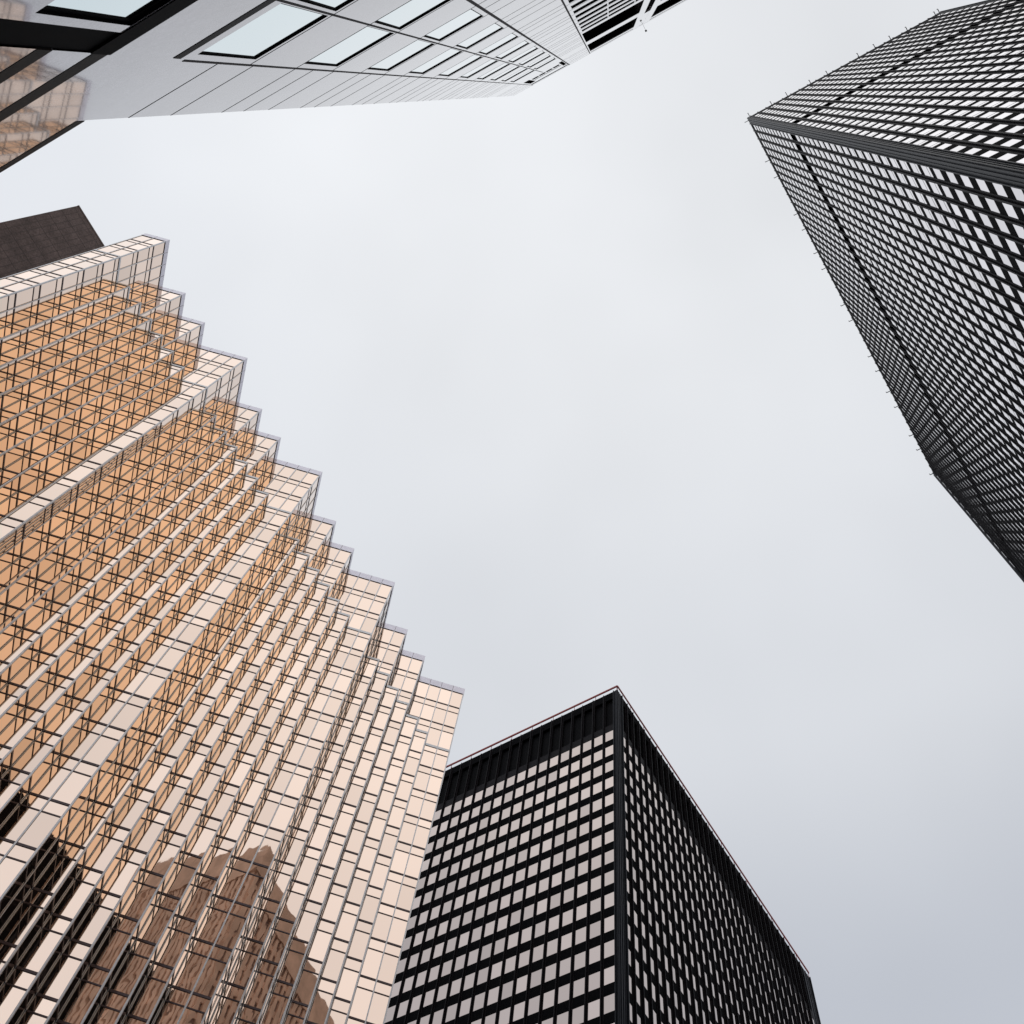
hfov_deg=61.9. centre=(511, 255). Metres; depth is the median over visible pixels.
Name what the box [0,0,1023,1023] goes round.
sky
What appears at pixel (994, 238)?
window
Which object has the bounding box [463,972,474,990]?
window
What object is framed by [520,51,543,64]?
window
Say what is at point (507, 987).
window
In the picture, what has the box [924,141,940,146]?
window
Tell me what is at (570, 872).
window
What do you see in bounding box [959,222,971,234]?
window
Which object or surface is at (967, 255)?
window
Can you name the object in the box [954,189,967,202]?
window
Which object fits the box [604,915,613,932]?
window
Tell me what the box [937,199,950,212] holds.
window
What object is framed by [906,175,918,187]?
window
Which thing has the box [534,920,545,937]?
window
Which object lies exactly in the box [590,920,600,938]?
window
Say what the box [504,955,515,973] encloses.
window
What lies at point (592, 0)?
window
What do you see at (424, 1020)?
window
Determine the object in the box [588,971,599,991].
window
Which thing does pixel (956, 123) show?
window
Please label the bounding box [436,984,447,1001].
window
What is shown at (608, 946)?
window
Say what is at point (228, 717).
gold glass tower
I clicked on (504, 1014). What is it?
window
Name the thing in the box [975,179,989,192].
window
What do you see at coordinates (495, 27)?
window
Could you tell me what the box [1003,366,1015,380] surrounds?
window
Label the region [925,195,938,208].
window
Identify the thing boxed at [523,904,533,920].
window
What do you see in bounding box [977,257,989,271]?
window
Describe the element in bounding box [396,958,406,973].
window
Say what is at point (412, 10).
window
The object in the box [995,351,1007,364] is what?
window
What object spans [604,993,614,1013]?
window
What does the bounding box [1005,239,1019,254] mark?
window
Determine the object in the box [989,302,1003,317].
window
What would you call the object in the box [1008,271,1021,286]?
window
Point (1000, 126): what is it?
window
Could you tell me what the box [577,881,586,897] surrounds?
window
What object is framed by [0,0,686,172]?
granite clad tower
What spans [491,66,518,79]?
window
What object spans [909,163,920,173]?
window
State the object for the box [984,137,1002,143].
window
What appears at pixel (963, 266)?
window
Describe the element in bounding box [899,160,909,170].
window
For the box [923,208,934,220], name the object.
window
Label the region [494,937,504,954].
window
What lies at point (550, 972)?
window
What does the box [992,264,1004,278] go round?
window
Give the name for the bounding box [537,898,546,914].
window
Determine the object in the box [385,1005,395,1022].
window
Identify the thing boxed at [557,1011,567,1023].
window
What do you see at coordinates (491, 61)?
window
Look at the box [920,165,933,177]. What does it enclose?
window
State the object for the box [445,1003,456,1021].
window
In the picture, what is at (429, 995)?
window
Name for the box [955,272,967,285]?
window
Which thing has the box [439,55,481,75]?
window
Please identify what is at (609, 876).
window
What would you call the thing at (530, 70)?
window
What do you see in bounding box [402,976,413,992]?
window
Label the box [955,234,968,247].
window
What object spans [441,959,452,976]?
window
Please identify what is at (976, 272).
window
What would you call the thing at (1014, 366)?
window
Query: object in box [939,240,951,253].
window
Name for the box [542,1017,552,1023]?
window
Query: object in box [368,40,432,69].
window
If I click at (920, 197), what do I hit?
window
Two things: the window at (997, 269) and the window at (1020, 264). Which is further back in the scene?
the window at (997, 269)
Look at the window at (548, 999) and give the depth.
117.40 m
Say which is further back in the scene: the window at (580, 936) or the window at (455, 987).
the window at (455, 987)
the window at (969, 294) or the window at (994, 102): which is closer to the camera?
the window at (994, 102)
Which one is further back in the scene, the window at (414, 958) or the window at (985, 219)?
the window at (414, 958)
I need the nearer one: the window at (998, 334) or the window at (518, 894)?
the window at (998, 334)
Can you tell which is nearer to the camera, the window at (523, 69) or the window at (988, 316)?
the window at (523, 69)
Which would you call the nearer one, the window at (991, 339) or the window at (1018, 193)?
the window at (1018, 193)
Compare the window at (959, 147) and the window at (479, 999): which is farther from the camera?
the window at (479, 999)
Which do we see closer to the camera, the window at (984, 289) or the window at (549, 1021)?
the window at (984, 289)
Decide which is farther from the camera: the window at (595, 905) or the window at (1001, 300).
the window at (595, 905)
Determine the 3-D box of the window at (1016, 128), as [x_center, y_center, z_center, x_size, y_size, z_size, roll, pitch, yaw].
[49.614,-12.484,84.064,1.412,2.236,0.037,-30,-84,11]
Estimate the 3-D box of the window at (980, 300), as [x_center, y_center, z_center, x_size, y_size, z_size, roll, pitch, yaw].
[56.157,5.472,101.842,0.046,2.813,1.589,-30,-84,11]
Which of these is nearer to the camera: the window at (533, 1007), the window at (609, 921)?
the window at (533, 1007)
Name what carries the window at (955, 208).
in the black office tower at (897, 163)
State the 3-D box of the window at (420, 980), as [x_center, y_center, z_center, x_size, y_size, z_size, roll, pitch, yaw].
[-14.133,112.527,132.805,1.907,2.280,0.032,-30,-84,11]
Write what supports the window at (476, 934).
in the black office tower at (578, 866)
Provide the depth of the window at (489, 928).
134.03 m
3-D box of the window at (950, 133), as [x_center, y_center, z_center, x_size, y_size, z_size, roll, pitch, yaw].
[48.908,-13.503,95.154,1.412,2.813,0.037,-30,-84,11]
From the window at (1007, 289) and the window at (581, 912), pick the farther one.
the window at (581, 912)
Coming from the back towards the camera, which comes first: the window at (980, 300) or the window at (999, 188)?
the window at (980, 300)
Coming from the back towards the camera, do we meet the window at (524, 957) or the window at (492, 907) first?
the window at (492, 907)
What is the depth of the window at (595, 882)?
130.24 m
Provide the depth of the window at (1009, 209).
78.49 m
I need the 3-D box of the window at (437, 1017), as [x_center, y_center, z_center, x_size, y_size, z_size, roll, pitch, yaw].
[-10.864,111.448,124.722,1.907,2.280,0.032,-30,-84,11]
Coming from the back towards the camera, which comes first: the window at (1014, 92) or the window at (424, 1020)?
the window at (424, 1020)
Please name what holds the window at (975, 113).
in the black office tower at (897, 163)
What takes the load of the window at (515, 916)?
in the black office tower at (578, 866)
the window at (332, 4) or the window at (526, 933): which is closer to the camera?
the window at (332, 4)
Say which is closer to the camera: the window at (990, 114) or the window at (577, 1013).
the window at (990, 114)
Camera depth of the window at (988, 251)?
90.21 m
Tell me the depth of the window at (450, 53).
23.09 m
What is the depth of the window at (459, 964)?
131.40 m
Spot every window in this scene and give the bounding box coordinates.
[40,0,162,21]
[201,3,325,57]
[303,0,350,9]
[306,26,391,65]
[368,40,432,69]
[376,0,447,28]
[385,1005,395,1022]
[391,981,400,997]
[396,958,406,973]
[397,1000,408,1017]
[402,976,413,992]
[408,953,418,968]
[410,994,421,1011]
[411,49,460,72]
[415,970,426,987]
[419,1014,429,1023]
[420,947,431,963]
[423,989,434,1006]
[425,9,482,40]
[428,965,439,981]
[432,1009,443,1023]
[433,942,443,958]
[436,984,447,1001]
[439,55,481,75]
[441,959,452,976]
[445,937,456,953]
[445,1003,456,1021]
[449,978,461,996]
[454,954,465,970]
[456,23,502,48]
[458,931,468,947]
[459,998,470,1016]
[461,59,496,77]
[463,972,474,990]
[467,948,478,965]
[471,926,481,942]
[473,992,484,1010]
[477,967,488,984]
[478,63,508,78]
[480,33,517,53]
[480,943,491,960]
[484,920,494,936]
[485,1013,495,1023]
[487,899,497,914]
[487,986,498,1005]
[490,961,501,979]
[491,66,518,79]
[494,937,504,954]
[497,41,527,58]
[497,915,507,931]
[498,1007,509,1023]
[500,893,510,909]
[501,981,512,999]
[502,68,526,80]
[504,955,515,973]
[507,932,518,948]
[509,46,536,61]
[510,909,520,925]
[511,70,533,81]
[513,888,522,903]
[513,1001,524,1020]
[516,974,527,993]
[518,950,529,967]
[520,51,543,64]
[521,926,531,943]
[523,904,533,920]
[525,883,535,898]
[528,54,549,66]
[528,995,539,1014]
[530,969,541,987]
[532,944,543,962]
[534,58,554,68]
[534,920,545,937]
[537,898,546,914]
[538,877,548,892]
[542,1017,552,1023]
[543,989,554,1009]
[545,963,555,981]
[546,938,557,956]
[548,915,558,931]
[550,892,560,908]
[551,871,561,887]
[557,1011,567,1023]
[558,983,569,1003]
[559,957,570,976]
[561,932,571,950]
[562,909,572,926]
[563,887,573,903]
[565,866,574,881]
[572,1005,583,1023]
[573,0,595,11]
[573,977,584,997]
[574,951,584,970]
[575,0,605,16]
[575,926,585,944]
[576,903,586,920]
[577,4,606,20]
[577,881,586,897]
[578,860,587,875]
[579,8,606,24]
[579,840,588,855]
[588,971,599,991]
[588,999,599,1019]
[589,945,599,963]
[590,897,600,914]
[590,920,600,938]
[591,855,600,870]
[591,875,600,891]
[592,835,600,849]
[604,892,613,908]
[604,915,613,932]
[604,939,613,957]
[604,966,613,984]
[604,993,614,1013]
[605,829,613,843]
[605,849,613,864]
[605,870,613,885]
[753,0,1023,574]
[889,158,899,167]
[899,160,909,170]
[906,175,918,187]
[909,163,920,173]
[915,192,926,203]
[917,179,929,190]
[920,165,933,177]
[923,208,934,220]
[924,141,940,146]
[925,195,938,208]
[929,182,942,195]
[931,224,942,236]
[932,168,944,180]
[934,212,946,224]
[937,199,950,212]
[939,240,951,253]
[941,185,953,198]
[942,131,960,137]
[943,229,955,242]
[945,171,957,183]
[946,217,959,230]
[947,256,959,269]
[950,145,966,151]
[950,204,962,216]
[951,246,963,258]
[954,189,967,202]
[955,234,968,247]
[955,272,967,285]
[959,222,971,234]
[959,262,971,275]
[960,175,972,187]
[961,121,979,127]
[963,251,977,265]
[963,288,975,301]
[964,148,981,153]
[964,208,977,222]
[967,111,984,116]
[967,278,980,292]
[968,135,986,141]
[968,239,980,253]
[969,193,982,207]
[971,304,983,317]
[972,268,985,282]
[973,227,985,240]
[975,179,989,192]
[975,294,989,309]
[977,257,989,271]
[979,213,992,227]
[979,319,991,332]
[980,112,998,117]
[980,150,997,156]
[980,285,994,299]
[982,245,995,259]
[984,101,1003,106]
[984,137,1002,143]
[984,311,997,325]
[985,198,999,212]
[986,275,998,289]
[986,334,999,348]
[988,232,1002,247]
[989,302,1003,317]
[990,124,1007,130]
[992,183,1007,197]
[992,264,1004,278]
[992,327,1005,341]
[994,292,1007,306]
[995,112,1011,118]
[995,218,1010,234]
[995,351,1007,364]
[997,153,1017,159]
[998,252,1012,267]
[998,319,1011,334]
[999,101,1018,107]
[1000,343,1013,358]
[1001,139,1020,146]
[1001,282,1014,297]
[1002,203,1017,218]
[1003,91,1022,96]
[1003,310,1016,324]
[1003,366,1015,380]
[1005,126,1023,132]
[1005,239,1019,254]
[1006,336,1020,351]
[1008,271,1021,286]
[1009,360,1021,374]
[1010,113,1023,119]
[1010,187,1023,201]
[1010,301,1023,315]
[1010,381,1022,395]
[1012,224,1023,238]
[1012,328,1023,341]
[1014,103,1023,107]
[1015,259,1023,271]
[1015,353,1023,364]
[1017,290,1023,301]
[1017,376,1023,386]
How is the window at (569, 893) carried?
in the black office tower at (578, 866)
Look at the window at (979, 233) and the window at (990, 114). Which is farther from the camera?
the window at (990, 114)
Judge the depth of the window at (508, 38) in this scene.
26.65 m
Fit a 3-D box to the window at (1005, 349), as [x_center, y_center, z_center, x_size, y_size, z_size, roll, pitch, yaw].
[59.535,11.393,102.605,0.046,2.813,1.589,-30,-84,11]
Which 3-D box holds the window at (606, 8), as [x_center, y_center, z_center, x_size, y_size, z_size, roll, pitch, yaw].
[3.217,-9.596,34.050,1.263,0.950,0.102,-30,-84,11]
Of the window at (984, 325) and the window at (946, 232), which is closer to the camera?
the window at (946, 232)
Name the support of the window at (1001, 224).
in the black office tower at (897, 163)
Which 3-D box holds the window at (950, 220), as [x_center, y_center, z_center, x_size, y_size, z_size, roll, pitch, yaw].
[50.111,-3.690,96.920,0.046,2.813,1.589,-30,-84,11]
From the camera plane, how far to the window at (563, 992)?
116.94 m
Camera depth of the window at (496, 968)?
126.41 m
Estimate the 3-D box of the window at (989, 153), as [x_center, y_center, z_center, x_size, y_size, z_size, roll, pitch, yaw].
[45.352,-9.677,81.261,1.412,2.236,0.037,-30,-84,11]
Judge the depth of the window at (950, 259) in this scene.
105.15 m
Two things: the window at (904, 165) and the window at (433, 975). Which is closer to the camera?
the window at (904, 165)
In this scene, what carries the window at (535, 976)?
in the black office tower at (578, 866)
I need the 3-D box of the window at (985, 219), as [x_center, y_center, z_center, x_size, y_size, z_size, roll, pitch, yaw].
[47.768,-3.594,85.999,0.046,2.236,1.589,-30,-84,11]
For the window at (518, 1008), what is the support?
in the black office tower at (578, 866)
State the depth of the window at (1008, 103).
93.99 m
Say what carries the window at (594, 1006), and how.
in the black office tower at (578, 866)
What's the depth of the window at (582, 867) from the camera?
134.30 m
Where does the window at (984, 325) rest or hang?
in the black office tower at (897, 163)
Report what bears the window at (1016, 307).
in the black office tower at (897, 163)
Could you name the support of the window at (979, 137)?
in the black office tower at (897, 163)
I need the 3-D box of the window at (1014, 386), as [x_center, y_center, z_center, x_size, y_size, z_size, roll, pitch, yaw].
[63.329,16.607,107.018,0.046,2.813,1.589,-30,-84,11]
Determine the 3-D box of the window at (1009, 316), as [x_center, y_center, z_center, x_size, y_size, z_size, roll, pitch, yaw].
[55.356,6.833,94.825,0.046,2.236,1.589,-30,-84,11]
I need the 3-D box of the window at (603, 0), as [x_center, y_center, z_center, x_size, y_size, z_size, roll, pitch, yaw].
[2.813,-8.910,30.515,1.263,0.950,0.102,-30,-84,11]
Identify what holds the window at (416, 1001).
in the black office tower at (578, 866)
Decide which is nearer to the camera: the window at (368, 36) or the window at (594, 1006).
the window at (368, 36)
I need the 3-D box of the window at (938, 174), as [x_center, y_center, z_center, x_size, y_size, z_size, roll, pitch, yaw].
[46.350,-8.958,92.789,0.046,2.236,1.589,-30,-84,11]
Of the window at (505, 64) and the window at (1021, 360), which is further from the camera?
the window at (1021, 360)
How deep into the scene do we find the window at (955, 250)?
101.20 m
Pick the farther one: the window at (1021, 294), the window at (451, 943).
the window at (451, 943)
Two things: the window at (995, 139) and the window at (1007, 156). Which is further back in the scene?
the window at (995, 139)
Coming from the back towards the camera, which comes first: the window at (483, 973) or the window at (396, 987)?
the window at (396, 987)
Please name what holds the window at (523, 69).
in the granite clad tower at (66, 66)
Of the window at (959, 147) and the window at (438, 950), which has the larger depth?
the window at (438, 950)
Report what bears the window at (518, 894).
in the black office tower at (578, 866)
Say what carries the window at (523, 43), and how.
in the granite clad tower at (66, 66)
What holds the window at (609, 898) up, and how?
in the black office tower at (578, 866)
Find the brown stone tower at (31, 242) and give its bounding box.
[0,205,104,277]
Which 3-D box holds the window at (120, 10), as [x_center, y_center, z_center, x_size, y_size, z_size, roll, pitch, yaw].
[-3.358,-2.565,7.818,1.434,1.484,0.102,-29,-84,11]
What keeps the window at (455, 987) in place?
in the black office tower at (578, 866)
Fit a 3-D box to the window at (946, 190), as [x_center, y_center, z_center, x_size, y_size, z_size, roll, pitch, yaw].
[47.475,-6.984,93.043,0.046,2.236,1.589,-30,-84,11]
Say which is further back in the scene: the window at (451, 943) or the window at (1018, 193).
the window at (451, 943)
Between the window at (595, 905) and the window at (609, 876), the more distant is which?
the window at (609, 876)
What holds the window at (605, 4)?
in the granite clad tower at (66, 66)
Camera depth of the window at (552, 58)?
45.72 m
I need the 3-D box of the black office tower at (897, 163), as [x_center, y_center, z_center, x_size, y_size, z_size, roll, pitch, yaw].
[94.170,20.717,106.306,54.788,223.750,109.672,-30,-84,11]
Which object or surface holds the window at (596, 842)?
in the black office tower at (578, 866)
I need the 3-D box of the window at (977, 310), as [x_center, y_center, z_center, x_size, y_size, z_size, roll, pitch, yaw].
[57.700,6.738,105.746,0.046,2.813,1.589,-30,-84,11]
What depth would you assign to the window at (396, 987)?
133.75 m
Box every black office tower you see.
[384,685,820,1023]
[745,0,1023,581]
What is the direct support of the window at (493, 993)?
in the black office tower at (578, 866)
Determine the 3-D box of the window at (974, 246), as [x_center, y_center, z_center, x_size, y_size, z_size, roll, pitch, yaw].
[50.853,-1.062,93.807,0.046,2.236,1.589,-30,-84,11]
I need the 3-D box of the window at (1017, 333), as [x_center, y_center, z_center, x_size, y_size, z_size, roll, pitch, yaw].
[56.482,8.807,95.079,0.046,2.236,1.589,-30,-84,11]
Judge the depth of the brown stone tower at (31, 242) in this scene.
148.46 m
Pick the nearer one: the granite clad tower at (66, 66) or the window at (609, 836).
the granite clad tower at (66, 66)
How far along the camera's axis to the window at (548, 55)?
41.95 m
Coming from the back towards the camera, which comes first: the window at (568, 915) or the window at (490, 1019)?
the window at (568, 915)
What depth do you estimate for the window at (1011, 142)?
80.87 m
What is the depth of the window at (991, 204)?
82.13 m
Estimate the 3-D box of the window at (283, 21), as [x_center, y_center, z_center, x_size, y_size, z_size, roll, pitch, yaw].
[-3.350,-3.060,11.612,1.293,1.830,0.104,-30,-84,11]
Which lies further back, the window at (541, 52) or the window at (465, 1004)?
the window at (465, 1004)
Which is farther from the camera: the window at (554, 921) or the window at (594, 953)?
the window at (554, 921)
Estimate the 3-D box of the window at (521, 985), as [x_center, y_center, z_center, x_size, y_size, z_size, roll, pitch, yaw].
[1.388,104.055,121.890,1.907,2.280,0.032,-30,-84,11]
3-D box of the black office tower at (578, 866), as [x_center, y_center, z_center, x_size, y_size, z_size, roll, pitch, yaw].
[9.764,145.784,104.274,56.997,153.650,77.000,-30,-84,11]
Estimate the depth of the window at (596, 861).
133.83 m
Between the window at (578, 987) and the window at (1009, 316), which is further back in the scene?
the window at (578, 987)
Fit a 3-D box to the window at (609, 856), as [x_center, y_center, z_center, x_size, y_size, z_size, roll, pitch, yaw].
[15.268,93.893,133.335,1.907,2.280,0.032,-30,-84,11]
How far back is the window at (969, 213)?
89.66 m
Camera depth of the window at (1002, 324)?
98.55 m
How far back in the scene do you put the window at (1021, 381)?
103.71 m
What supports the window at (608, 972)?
in the black office tower at (578, 866)
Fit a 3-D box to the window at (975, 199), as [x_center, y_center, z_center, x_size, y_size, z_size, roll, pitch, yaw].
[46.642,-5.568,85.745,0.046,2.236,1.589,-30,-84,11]
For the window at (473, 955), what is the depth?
130.92 m
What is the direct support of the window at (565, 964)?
in the black office tower at (578, 866)
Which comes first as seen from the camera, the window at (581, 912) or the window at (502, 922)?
the window at (581, 912)
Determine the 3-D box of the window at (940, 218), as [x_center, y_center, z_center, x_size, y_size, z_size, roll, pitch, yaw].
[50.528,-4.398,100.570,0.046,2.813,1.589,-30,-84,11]
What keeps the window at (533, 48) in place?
in the granite clad tower at (66, 66)
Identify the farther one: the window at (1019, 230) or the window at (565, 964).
the window at (565, 964)
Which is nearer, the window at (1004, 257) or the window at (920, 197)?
the window at (1004, 257)
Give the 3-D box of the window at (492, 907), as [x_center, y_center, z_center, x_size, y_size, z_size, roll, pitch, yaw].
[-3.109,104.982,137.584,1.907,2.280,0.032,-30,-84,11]
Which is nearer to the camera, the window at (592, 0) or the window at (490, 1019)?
the window at (592, 0)
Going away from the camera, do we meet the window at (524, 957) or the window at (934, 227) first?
the window at (934, 227)
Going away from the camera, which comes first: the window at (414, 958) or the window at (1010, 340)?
the window at (1010, 340)
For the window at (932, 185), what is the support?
in the black office tower at (897, 163)
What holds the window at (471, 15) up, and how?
in the granite clad tower at (66, 66)
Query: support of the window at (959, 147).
in the black office tower at (897, 163)
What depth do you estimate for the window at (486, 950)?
130.47 m
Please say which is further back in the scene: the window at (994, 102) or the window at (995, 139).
the window at (994, 102)
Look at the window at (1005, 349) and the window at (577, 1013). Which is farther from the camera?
the window at (577, 1013)
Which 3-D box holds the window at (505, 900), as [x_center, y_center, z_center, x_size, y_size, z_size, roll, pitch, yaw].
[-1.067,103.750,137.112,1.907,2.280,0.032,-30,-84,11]
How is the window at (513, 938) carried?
in the black office tower at (578, 866)
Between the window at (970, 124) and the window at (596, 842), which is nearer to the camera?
the window at (970, 124)
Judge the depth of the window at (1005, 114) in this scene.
90.94 m
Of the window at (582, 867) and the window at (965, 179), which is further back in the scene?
the window at (582, 867)
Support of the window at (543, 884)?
in the black office tower at (578, 866)
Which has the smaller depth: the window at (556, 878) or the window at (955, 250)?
the window at (955, 250)
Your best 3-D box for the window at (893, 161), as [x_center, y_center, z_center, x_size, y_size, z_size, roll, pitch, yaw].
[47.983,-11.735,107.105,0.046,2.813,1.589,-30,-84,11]
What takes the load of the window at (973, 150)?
in the black office tower at (897, 163)
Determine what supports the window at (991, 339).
in the black office tower at (897, 163)
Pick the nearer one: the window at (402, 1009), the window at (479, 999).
the window at (479, 999)
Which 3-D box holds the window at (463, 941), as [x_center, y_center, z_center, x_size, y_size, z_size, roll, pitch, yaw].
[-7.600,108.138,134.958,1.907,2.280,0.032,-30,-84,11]
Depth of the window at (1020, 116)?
87.54 m
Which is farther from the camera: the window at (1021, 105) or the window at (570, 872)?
the window at (570, 872)
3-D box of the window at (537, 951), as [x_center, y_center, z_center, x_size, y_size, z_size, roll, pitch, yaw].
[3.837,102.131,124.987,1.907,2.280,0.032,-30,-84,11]
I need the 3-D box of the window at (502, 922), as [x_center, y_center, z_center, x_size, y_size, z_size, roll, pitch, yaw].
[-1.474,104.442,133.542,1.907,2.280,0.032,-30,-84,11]
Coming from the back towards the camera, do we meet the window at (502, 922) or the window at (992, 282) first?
the window at (502, 922)
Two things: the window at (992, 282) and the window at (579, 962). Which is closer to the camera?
the window at (992, 282)
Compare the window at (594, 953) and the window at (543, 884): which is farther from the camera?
the window at (543, 884)
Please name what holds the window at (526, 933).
in the black office tower at (578, 866)
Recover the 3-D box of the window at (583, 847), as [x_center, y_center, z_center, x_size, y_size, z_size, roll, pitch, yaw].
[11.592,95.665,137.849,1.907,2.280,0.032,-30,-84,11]
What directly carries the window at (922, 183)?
in the black office tower at (897, 163)
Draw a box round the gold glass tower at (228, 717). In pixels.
[0,233,464,1023]
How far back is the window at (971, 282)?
101.68 m
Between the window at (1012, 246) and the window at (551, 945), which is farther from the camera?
the window at (551, 945)
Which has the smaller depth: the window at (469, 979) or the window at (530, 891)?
the window at (469, 979)
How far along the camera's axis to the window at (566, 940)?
124.06 m
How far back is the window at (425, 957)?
136.39 m
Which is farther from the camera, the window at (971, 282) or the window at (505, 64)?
the window at (971, 282)
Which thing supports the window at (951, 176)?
in the black office tower at (897, 163)
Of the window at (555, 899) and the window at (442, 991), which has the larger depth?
the window at (555, 899)

